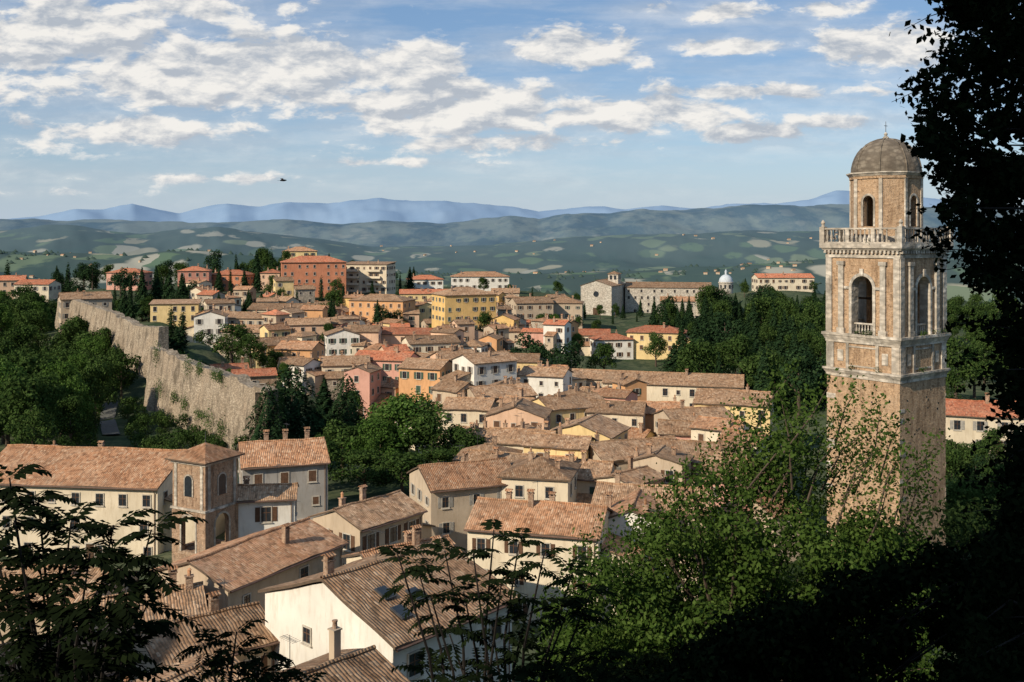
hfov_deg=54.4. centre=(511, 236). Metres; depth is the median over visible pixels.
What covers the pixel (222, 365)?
house
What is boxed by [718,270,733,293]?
domed chapel
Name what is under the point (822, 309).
pine tree
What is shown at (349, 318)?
house
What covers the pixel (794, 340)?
conifer tree
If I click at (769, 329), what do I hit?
broadleaf tree
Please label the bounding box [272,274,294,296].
house
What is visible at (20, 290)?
broadleaf tree
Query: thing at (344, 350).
window
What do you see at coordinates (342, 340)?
window
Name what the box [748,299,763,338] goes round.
conifer tree
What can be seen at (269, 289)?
broadleaf tree
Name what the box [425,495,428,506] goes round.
window
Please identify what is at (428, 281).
house
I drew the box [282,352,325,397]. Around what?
house
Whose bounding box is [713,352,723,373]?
conifer tree
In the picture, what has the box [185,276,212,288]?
house
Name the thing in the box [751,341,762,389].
conifer tree
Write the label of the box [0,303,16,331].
broadleaf tree
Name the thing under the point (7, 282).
house
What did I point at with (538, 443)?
house
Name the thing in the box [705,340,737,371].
broadleaf tree
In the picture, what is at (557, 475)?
house
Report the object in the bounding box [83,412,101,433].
bush
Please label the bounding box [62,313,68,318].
window
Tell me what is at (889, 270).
bell tower
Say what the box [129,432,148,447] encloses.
bush
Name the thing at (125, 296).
cypress tree
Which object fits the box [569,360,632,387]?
house
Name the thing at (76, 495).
window
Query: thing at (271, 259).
cypress tree
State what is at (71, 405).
broadleaf tree
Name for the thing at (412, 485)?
window
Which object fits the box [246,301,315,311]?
house
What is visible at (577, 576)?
window
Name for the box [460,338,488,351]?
house
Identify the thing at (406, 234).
ground
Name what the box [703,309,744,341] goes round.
tree
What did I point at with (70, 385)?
broadleaf tree
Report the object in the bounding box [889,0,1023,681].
overhanging tree
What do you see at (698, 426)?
house
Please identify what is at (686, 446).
house
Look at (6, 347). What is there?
broadleaf tree
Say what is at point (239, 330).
broadleaf tree
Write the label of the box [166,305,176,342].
cypress tree
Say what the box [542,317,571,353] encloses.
house
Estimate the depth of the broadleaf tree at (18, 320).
267.56 m
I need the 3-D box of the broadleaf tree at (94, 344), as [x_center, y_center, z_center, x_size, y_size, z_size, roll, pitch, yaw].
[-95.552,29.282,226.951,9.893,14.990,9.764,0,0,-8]
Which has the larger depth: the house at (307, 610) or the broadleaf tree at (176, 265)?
the broadleaf tree at (176, 265)
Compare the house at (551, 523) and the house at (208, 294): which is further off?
the house at (208, 294)
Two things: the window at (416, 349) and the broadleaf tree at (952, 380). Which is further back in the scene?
the window at (416, 349)
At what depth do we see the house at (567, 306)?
368.69 m
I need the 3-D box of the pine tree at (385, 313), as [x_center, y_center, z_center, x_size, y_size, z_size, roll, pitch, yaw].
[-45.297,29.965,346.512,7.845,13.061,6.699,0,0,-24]
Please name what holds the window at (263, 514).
in the house at (262, 506)
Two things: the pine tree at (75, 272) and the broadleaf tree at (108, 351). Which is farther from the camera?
the pine tree at (75, 272)
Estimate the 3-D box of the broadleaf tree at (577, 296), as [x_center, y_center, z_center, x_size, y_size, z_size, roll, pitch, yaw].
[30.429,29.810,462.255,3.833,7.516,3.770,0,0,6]
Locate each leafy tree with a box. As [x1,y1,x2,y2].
[528,356,953,681]
[582,495,1020,669]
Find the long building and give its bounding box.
[602,369,744,406]
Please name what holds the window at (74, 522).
in the house at (119, 482)
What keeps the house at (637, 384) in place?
on the ground
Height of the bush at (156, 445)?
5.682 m
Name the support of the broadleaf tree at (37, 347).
on the ground
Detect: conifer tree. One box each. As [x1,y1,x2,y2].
[56,269,63,288]
[87,279,101,289]
[125,293,137,320]
[133,267,149,320]
[145,265,163,314]
[159,275,163,291]
[161,269,175,298]
[169,326,190,357]
[175,273,189,297]
[213,268,226,291]
[238,268,249,285]
[242,288,249,311]
[245,293,252,311]
[251,250,262,287]
[252,267,263,292]
[309,377,341,436]
[327,297,332,316]
[330,300,336,316]
[369,280,375,293]
[371,300,382,324]
[404,267,415,288]
[619,305,625,318]
[635,299,644,316]
[647,299,658,324]
[650,309,656,324]
[658,343,684,371]
[661,307,670,325]
[666,295,674,326]
[674,309,680,327]
[675,317,687,351]
[679,298,685,320]
[683,296,694,319]
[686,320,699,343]
[691,326,705,372]
[699,294,708,317]
[699,308,714,343]
[712,324,728,373]
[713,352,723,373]
[733,307,737,323]
[735,305,743,327]
[743,313,751,337]
[744,336,756,381]
[746,315,763,352]
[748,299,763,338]
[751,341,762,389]
[752,347,783,419]
[766,308,778,349]
[771,325,789,358]
[775,379,795,414]
[780,309,789,337]
[788,316,799,346]
[789,325,798,371]
[789,339,804,397]
[790,339,825,411]
[808,286,816,319]
[818,352,826,407]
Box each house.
[0,273,27,298]
[0,440,224,559]
[0,558,138,643]
[0,622,130,681]
[13,279,61,301]
[58,289,112,333]
[86,565,207,633]
[106,267,152,290]
[123,651,253,681]
[124,577,279,679]
[149,297,201,326]
[151,501,348,610]
[178,265,212,285]
[184,307,228,347]
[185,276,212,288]
[189,285,211,298]
[195,304,219,313]
[196,286,226,307]
[203,295,235,310]
[209,355,248,369]
[211,320,261,357]
[212,268,254,290]
[224,309,264,324]
[225,291,242,305]
[230,363,277,386]
[233,282,256,303]
[235,304,242,310]
[236,423,329,520]
[236,463,298,537]
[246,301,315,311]
[251,332,297,367]
[256,295,278,302]
[258,320,291,336]
[258,529,517,681]
[258,619,410,681]
[259,290,279,297]
[260,268,280,290]
[260,307,291,323]
[265,337,325,367]
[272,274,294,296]
[273,293,299,302]
[276,352,303,381]
[279,303,305,317]
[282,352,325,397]
[285,315,330,341]
[287,328,317,340]
[293,283,315,302]
[301,301,328,317]
[308,484,435,564]
[317,300,339,305]
[317,348,344,360]
[321,351,369,401]
[323,325,372,355]
[330,311,361,324]
[330,314,349,328]
[338,304,348,315]
[341,524,461,563]
[342,290,363,307]
[342,357,382,419]
[344,322,358,328]
[347,291,416,324]
[350,312,367,324]
[350,321,382,354]
[355,343,420,380]
[360,319,366,324]
[363,342,382,349]
[373,377,398,415]
[378,316,409,326]
[378,339,409,350]
[381,325,432,344]
[390,319,409,327]
[397,353,452,402]
[399,287,446,301]
[401,331,460,352]
[402,307,419,327]
[407,445,510,552]
[409,393,442,452]
[410,273,443,288]
[410,350,431,357]
[415,298,431,327]
[420,319,431,327]
[421,390,497,453]
[429,324,465,344]
[429,344,473,361]
[430,371,474,403]
[433,323,465,330]
[438,345,462,350]
[438,347,518,385]
[439,414,488,461]
[450,315,483,341]
[453,431,522,461]
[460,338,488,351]
[461,436,538,461]
[464,480,644,628]
[465,377,537,405]
[478,329,503,351]
[481,310,519,328]
[482,319,514,349]
[483,396,552,429]
[484,415,557,452]
[488,289,505,304]
[489,376,521,384]
[491,285,519,296]
[496,302,512,315]
[496,388,534,403]
[497,446,581,501]
[504,290,517,305]
[504,349,540,369]
[508,296,553,319]
[509,313,527,327]
[509,324,521,340]
[514,324,542,347]
[514,413,536,428]
[518,361,573,397]
[519,318,525,328]
[521,423,594,458]
[529,314,552,327]
[530,383,603,428]
[536,444,618,503]
[537,359,569,367]
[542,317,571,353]
[544,292,567,298]
[550,407,630,440]
[552,297,583,328]
[553,381,590,394]
[555,314,579,352]
[556,365,587,387]
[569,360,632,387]
[572,378,599,391]
[578,329,610,355]
[585,399,647,427]
[588,330,634,358]
[589,431,676,469]
[591,466,710,567]
[592,385,609,391]
[593,456,666,483]
[598,379,639,400]
[605,482,699,600]
[610,371,648,400]
[624,439,698,486]
[625,322,689,359]
[628,416,655,438]
[631,395,682,431]
[652,400,733,436]
[652,427,752,482]
[658,412,695,439]
[660,293,695,317]
[688,406,752,440]
[692,384,773,436]
[701,443,787,486]
[701,458,801,561]
[716,417,770,459]
[751,271,814,291]
[946,393,1023,450]
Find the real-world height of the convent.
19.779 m
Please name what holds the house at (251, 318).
on the ground
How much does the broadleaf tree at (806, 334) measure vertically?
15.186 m
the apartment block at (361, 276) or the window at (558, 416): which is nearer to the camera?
the window at (558, 416)
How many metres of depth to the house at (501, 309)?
350.23 m
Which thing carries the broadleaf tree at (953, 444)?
on the ground
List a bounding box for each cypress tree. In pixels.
[4,260,10,274]
[64,262,71,291]
[112,285,116,308]
[118,275,128,314]
[127,276,133,300]
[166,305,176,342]
[177,309,189,348]
[228,267,232,292]
[269,249,274,266]
[318,277,323,300]
[398,275,401,290]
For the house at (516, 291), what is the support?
on the ground
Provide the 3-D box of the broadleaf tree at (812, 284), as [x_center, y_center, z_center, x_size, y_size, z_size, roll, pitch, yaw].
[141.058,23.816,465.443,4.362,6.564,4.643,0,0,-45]
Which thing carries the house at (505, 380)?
on the ground
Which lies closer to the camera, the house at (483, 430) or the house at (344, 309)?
the house at (483, 430)
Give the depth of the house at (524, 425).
161.06 m
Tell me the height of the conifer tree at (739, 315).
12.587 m
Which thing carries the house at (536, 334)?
on the ground
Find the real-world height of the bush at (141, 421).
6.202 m
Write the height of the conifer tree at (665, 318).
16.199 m
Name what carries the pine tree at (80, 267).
on the ground
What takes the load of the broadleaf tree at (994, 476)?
on the ground
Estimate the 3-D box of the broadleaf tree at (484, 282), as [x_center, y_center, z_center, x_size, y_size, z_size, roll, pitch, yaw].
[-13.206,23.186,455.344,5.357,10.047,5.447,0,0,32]
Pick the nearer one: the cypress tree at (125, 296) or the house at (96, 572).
the house at (96, 572)
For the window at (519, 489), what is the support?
in the house at (557, 475)
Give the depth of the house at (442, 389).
194.54 m
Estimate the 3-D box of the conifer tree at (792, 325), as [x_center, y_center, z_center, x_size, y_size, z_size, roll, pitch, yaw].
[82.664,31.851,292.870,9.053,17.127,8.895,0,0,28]
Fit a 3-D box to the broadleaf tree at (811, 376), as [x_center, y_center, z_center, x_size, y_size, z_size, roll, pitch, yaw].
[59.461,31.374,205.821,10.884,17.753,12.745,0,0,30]
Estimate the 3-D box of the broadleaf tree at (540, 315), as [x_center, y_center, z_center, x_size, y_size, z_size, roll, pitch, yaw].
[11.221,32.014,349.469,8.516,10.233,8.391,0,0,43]
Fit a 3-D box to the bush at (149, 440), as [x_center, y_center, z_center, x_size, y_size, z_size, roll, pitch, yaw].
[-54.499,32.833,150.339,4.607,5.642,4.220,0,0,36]
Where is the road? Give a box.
[100,402,119,434]
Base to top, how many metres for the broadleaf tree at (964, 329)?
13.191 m
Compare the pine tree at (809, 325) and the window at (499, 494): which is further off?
the pine tree at (809, 325)
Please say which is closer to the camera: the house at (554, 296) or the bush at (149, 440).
the bush at (149, 440)
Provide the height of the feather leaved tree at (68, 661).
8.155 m
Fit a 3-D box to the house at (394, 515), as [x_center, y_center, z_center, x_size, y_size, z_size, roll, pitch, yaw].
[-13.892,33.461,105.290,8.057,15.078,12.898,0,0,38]
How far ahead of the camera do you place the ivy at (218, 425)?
161.86 m
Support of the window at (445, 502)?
in the house at (444, 494)
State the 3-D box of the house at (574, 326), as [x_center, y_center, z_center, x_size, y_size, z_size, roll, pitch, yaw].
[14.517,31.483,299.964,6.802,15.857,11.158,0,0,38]
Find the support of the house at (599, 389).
on the ground
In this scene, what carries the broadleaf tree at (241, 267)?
on the ground
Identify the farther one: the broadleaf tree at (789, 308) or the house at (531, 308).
the house at (531, 308)
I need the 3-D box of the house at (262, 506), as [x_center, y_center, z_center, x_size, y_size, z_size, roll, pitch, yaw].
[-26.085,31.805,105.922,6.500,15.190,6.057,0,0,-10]
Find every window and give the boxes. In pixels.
[1,515,10,528]
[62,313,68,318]
[63,302,69,307]
[70,492,79,505]
[70,520,79,531]
[94,493,104,506]
[118,493,127,507]
[139,520,148,533]
[141,494,150,508]
[143,546,151,555]
[163,489,167,504]
[195,319,202,324]
[205,329,212,334]
[215,319,222,324]
[242,592,250,603]
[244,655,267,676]
[254,473,262,483]
[255,506,276,523]
[280,471,288,482]
[295,501,297,515]
[299,564,308,578]
[300,624,311,647]
[307,469,317,482]
[312,495,319,505]
[328,338,335,343]
[329,349,336,354]
[339,338,346,343]
[339,349,346,354]
[339,532,354,552]
[351,338,357,343]
[354,375,358,382]
[362,532,378,550]
[383,363,390,370]
[385,525,400,544]
[400,371,408,378]
[404,519,418,530]
[407,648,423,680]
[411,482,414,496]
[413,347,420,351]
[414,372,422,379]
[416,385,420,393]
[417,488,421,501]
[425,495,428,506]
[426,346,432,351]
[428,372,436,380]
[437,393,441,402]
[438,496,452,509]
[439,522,453,534]
[454,363,458,370]
[460,413,466,422]
[467,366,472,373]
[469,493,483,505]
[472,537,489,551]
[476,381,484,385]
[477,366,485,374]
[479,414,484,423]
[489,615,502,645]
[491,365,499,373]
[493,420,499,426]
[497,491,501,498]
[504,540,522,555]
[505,575,523,586]
[506,364,514,372]
[514,485,523,498]
[514,603,526,613]
[530,422,537,427]
[536,542,554,557]
[544,486,553,499]
[556,414,561,422]
[570,413,574,419]
[570,482,572,496]
[573,545,591,560]
[573,576,589,589]
[589,486,595,493]
[616,342,621,347]
[617,352,622,356]
[631,418,635,426]
[633,388,640,395]
[661,469,677,483]
[662,388,667,395]
[689,389,694,396]
[698,433,703,440]
[739,411,744,417]
[950,420,964,430]
[973,421,987,431]
[997,422,1010,430]
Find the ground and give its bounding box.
[0,190,1023,681]
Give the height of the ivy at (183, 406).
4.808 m
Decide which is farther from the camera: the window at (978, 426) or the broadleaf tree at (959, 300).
the broadleaf tree at (959, 300)
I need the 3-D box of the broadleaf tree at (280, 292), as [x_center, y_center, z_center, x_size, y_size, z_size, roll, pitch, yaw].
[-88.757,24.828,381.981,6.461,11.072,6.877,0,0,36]
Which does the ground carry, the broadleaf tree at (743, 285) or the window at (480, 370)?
the broadleaf tree at (743, 285)
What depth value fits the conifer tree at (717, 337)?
273.30 m
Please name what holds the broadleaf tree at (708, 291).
on the ground
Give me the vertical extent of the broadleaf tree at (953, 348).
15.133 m
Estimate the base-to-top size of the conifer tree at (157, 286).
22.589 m
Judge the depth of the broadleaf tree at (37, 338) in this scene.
258.66 m
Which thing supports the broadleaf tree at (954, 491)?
on the ground
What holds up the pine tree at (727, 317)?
on the ground
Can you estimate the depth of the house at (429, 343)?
271.08 m
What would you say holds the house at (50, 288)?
on the ground
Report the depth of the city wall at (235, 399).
170.82 m
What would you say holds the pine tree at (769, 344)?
on the ground
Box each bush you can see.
[55,434,74,445]
[72,432,81,445]
[78,432,97,446]
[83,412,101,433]
[86,404,103,418]
[91,440,104,446]
[117,396,142,417]
[120,405,134,420]
[124,421,147,444]
[128,412,150,426]
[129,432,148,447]
[133,396,143,408]
[134,412,157,439]
[138,435,159,448]
[151,409,163,425]
[152,435,168,444]
[152,439,176,448]
[157,411,175,432]
[159,440,178,448]
[160,426,192,447]
[171,413,189,431]
[171,430,193,448]
[187,423,201,442]
[188,429,203,447]
[193,328,217,346]
[195,429,220,444]
[201,435,225,447]
[220,346,240,362]
[231,434,249,458]
[533,646,782,681]
[640,526,1022,681]
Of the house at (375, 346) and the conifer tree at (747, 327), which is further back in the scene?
the conifer tree at (747, 327)
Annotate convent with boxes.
[625,280,711,315]
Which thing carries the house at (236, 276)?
on the ground
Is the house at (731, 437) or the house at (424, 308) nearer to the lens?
the house at (731, 437)
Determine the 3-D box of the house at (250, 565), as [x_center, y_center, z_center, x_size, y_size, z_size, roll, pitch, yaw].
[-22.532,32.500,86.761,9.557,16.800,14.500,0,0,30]
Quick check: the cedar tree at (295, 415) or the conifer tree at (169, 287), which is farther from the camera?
the conifer tree at (169, 287)
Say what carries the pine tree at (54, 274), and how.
on the ground
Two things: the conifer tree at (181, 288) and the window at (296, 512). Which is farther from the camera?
the conifer tree at (181, 288)
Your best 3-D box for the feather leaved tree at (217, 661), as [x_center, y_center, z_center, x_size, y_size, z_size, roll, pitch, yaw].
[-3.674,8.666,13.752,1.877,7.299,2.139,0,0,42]
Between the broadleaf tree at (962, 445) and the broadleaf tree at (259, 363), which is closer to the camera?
the broadleaf tree at (962, 445)
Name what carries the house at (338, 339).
on the ground
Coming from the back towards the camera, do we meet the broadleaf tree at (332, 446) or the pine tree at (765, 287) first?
the pine tree at (765, 287)
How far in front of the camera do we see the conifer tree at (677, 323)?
338.57 m
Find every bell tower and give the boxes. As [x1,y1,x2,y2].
[164,431,244,562]
[819,125,953,589]
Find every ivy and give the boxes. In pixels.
[151,341,159,365]
[153,375,162,400]
[166,390,181,403]
[177,394,188,412]
[183,349,195,380]
[192,408,206,423]
[195,359,203,377]
[201,403,217,431]
[207,367,220,382]
[214,415,227,438]
[215,368,225,386]
[278,389,285,410]
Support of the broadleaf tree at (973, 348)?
on the ground
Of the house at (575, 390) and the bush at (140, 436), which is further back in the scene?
the house at (575, 390)
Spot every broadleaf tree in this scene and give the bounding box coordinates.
[0,290,12,301]
[0,297,14,326]
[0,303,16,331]
[0,331,12,340]
[0,338,14,355]
[0,355,27,439]
[0,370,65,442]
[0,380,20,447]
[0,397,49,442]
[1,323,48,353]
[1,349,35,375]
[1,432,4,443]
[2,298,33,330]
[3,403,61,445]
[9,282,41,299]
[12,310,31,328]
[13,345,34,354]
[14,348,62,436]
[18,309,50,343]
[20,290,49,306]
[23,301,50,328]
[28,325,51,351]
[30,344,41,353]
[30,370,67,443]
[39,308,56,331]
[39,322,76,353]
[39,356,88,436]
[44,348,62,360]
[47,299,56,316]
[47,340,76,359]
[47,394,94,441]
[51,315,88,350]
[54,348,76,359]
[56,375,96,436]
[58,349,72,363]
[67,350,89,376]
[69,329,96,351]
[74,333,111,361]
[74,347,96,356]
[76,359,111,427]
[86,354,114,412]
[87,372,120,421]
[91,268,104,282]
[93,327,113,349]
[97,344,129,389]
[101,264,114,280]
[108,346,141,401]
[114,299,121,310]
[140,294,153,320]
[157,265,170,283]
[171,262,185,278]
[173,262,188,283]
[211,323,253,362]
[233,333,269,368]
[239,261,245,269]
[244,259,262,271]
[257,247,268,259]
[257,355,267,367]
[260,256,279,271]
[263,275,275,293]
[263,347,282,371]
[265,350,284,369]
[273,287,288,295]
[277,250,291,264]
[277,362,292,385]
[312,437,346,481]
[315,419,366,477]
[318,290,343,306]
[318,322,334,340]
[329,277,344,295]
[331,448,392,486]
[340,389,362,410]
[342,414,409,483]
[356,388,455,474]
[370,451,424,492]
[401,407,458,461]
[410,446,456,467]
[434,424,486,461]
[475,311,492,330]
[478,277,489,289]
[530,313,546,323]
[549,314,560,318]
[553,280,563,291]
[571,333,584,354]
[573,293,580,299]
[575,316,583,326]
[584,342,616,368]
[591,320,601,328]
[596,304,605,318]
[611,304,619,316]
[642,332,669,366]
[655,302,684,325]
[674,339,717,372]
[684,321,698,333]
[694,284,714,312]
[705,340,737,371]
[708,300,734,321]
[723,333,756,374]
[738,346,788,397]
[739,281,749,296]
[744,294,776,326]
[758,322,777,346]
[761,297,789,325]
[769,289,791,301]
[770,350,791,381]
[777,299,798,325]
[784,332,802,353]
[794,301,825,334]
[798,328,822,354]
[800,295,817,306]
[806,301,825,322]
[808,280,817,289]
[808,331,825,364]
[817,319,825,333]
[946,335,982,398]
[946,363,967,398]
[946,439,961,477]
[946,445,967,484]
[946,481,987,531]
[946,497,984,559]
[947,301,970,329]
[948,294,965,314]
[948,314,961,336]
[949,343,993,397]
[951,441,969,460]
[954,474,996,506]
[955,305,978,340]
[955,453,986,480]
[958,440,993,474]
[961,317,988,340]
[965,293,983,306]
[966,300,997,319]
[966,327,985,344]
[970,426,1011,465]
[971,334,1002,382]
[978,461,1000,493]
[981,290,1011,317]
[981,482,1018,505]
[984,462,1013,505]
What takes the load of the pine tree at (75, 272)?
on the ground
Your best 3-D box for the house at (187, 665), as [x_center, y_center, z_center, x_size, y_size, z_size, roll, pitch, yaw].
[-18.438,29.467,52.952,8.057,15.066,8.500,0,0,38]
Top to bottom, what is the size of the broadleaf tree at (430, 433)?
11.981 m
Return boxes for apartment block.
[280,256,345,296]
[346,260,394,293]
[430,286,497,328]
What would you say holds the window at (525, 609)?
in the house at (551, 523)
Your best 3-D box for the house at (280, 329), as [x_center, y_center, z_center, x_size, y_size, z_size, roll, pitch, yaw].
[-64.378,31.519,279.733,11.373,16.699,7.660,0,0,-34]
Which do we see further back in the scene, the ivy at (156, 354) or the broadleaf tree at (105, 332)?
the broadleaf tree at (105, 332)
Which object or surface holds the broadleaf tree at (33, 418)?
on the ground
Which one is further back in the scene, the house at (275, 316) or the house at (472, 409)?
the house at (275, 316)
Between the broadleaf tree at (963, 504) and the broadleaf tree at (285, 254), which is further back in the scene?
the broadleaf tree at (285, 254)
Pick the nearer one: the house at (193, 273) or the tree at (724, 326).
the tree at (724, 326)
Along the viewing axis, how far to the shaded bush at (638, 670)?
17.25 m
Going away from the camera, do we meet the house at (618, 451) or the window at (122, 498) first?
the window at (122, 498)
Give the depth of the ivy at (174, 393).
181.01 m
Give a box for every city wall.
[55,298,168,377]
[144,347,283,448]
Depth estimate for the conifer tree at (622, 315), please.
409.88 m
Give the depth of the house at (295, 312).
315.99 m
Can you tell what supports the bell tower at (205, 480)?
on the ground
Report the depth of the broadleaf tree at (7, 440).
154.79 m
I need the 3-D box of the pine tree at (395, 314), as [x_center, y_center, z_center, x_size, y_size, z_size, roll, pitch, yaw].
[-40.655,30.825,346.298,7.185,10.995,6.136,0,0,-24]
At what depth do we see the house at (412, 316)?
350.51 m
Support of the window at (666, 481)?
in the house at (665, 457)
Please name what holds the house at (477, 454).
on the ground
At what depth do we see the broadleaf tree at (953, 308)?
339.71 m
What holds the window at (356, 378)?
in the house at (366, 377)
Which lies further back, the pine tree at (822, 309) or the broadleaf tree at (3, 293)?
the broadleaf tree at (3, 293)
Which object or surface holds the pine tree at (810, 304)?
on the ground
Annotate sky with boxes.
[0,0,1023,218]
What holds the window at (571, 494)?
in the house at (557, 475)
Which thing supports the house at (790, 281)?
on the ground
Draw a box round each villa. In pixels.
[281,246,316,258]
[450,271,509,290]
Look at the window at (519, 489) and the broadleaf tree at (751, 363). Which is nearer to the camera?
the window at (519, 489)
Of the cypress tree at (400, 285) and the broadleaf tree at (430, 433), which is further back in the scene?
the cypress tree at (400, 285)
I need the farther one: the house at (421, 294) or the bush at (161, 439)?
the house at (421, 294)
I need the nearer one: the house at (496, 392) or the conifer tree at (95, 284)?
the house at (496, 392)
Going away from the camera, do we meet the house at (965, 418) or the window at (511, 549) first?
the window at (511, 549)
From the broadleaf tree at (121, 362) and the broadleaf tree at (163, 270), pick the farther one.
the broadleaf tree at (163, 270)
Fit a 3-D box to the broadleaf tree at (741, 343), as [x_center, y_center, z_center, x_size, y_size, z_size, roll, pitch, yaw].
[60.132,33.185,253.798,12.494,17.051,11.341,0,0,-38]
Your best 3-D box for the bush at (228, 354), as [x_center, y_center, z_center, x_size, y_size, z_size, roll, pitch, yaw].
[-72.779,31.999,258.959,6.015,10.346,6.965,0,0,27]
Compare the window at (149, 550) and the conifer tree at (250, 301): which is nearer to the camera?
the window at (149, 550)
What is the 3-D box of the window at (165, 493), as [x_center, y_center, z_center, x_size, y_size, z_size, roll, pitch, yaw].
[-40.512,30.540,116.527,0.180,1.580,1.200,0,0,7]
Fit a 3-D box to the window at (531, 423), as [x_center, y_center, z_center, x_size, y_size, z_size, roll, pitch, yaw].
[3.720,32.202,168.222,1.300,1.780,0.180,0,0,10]
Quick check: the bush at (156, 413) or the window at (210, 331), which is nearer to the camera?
the bush at (156, 413)
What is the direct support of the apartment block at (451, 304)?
on the ground
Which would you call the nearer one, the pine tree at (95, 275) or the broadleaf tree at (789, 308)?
the broadleaf tree at (789, 308)
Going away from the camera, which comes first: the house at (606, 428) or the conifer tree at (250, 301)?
the house at (606, 428)
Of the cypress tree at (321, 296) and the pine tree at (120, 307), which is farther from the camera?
the cypress tree at (321, 296)
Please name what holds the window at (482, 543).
in the house at (551, 523)
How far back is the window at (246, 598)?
80.29 m
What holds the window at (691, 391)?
in the long building
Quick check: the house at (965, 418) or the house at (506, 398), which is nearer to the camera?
the house at (965, 418)
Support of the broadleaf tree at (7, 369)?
on the ground
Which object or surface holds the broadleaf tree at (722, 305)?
on the ground
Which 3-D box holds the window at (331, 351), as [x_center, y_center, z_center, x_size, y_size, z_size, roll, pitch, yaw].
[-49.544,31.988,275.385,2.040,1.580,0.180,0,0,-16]
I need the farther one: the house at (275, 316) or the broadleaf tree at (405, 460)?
the house at (275, 316)
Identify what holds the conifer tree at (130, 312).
on the ground
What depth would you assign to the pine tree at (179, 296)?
355.05 m
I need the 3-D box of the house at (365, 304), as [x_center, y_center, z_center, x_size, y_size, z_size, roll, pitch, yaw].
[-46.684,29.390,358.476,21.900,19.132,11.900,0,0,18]
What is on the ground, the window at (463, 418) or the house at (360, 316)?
the house at (360, 316)
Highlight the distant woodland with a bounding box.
[0,248,1023,303]
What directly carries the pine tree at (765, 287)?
on the ground
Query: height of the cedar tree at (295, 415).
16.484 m
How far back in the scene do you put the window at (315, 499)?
120.27 m
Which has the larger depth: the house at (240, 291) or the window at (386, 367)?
the house at (240, 291)
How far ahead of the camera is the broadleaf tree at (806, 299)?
392.99 m
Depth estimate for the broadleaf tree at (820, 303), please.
342.54 m
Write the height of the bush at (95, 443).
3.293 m
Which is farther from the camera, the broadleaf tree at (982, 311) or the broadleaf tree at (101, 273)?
the broadleaf tree at (101, 273)
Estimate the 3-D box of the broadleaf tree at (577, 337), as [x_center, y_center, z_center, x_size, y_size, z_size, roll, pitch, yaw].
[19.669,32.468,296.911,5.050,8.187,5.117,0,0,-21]
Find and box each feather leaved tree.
[0,463,207,681]
[173,618,327,681]
[374,519,620,681]
[510,647,669,681]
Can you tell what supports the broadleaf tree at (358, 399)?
on the ground
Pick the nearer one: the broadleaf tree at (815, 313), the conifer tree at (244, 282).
the broadleaf tree at (815, 313)
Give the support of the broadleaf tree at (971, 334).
on the ground
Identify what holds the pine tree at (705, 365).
on the ground
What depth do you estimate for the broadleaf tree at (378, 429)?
144.42 m
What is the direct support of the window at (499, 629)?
in the house at (307, 610)
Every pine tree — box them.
[50,272,64,284]
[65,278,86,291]
[71,264,93,281]
[77,262,93,285]
[80,261,100,289]
[107,268,134,296]
[117,297,137,312]
[124,271,138,286]
[154,259,173,278]
[170,290,188,298]
[185,279,197,298]
[203,249,223,272]
[372,305,391,321]
[388,309,402,318]
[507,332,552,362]
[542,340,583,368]
[657,295,676,317]
[682,312,700,333]
[685,334,713,361]
[692,354,714,372]
[698,311,729,336]
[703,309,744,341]
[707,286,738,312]
[744,284,774,302]
[757,340,786,358]
[761,289,779,299]
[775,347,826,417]
[797,304,805,314]
[799,297,819,312]
[799,321,823,340]
[811,305,825,328]
[946,474,956,506]
[953,472,994,489]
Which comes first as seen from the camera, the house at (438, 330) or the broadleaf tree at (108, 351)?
the broadleaf tree at (108, 351)
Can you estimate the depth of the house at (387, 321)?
336.77 m
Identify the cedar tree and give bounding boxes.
[242,382,294,440]
[271,363,339,460]
[323,373,366,449]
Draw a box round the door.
[85,542,97,557]
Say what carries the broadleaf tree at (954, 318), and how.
on the ground
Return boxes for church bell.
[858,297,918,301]
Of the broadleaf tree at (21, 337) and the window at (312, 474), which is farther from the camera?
the broadleaf tree at (21, 337)
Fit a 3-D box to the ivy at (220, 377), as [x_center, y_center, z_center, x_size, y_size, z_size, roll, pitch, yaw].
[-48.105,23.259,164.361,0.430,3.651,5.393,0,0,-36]
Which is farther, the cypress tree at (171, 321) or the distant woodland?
the distant woodland
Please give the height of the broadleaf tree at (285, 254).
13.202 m
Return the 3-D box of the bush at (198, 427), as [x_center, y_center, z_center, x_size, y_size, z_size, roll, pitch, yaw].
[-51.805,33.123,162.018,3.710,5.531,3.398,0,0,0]
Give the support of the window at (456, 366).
in the house at (485, 368)
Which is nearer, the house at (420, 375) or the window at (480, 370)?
the window at (480, 370)
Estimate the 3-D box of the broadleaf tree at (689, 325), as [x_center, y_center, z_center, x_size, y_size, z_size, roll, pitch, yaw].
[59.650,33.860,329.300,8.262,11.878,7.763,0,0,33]
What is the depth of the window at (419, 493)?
119.92 m
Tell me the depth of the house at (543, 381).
219.98 m
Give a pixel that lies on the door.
(87, 544)
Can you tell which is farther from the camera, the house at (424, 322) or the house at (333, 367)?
the house at (424, 322)
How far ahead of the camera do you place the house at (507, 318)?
318.08 m
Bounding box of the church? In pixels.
[580,271,625,315]
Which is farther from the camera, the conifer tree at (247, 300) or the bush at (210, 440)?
the conifer tree at (247, 300)
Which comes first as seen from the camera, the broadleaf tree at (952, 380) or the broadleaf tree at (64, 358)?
the broadleaf tree at (952, 380)
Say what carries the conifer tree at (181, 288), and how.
on the ground

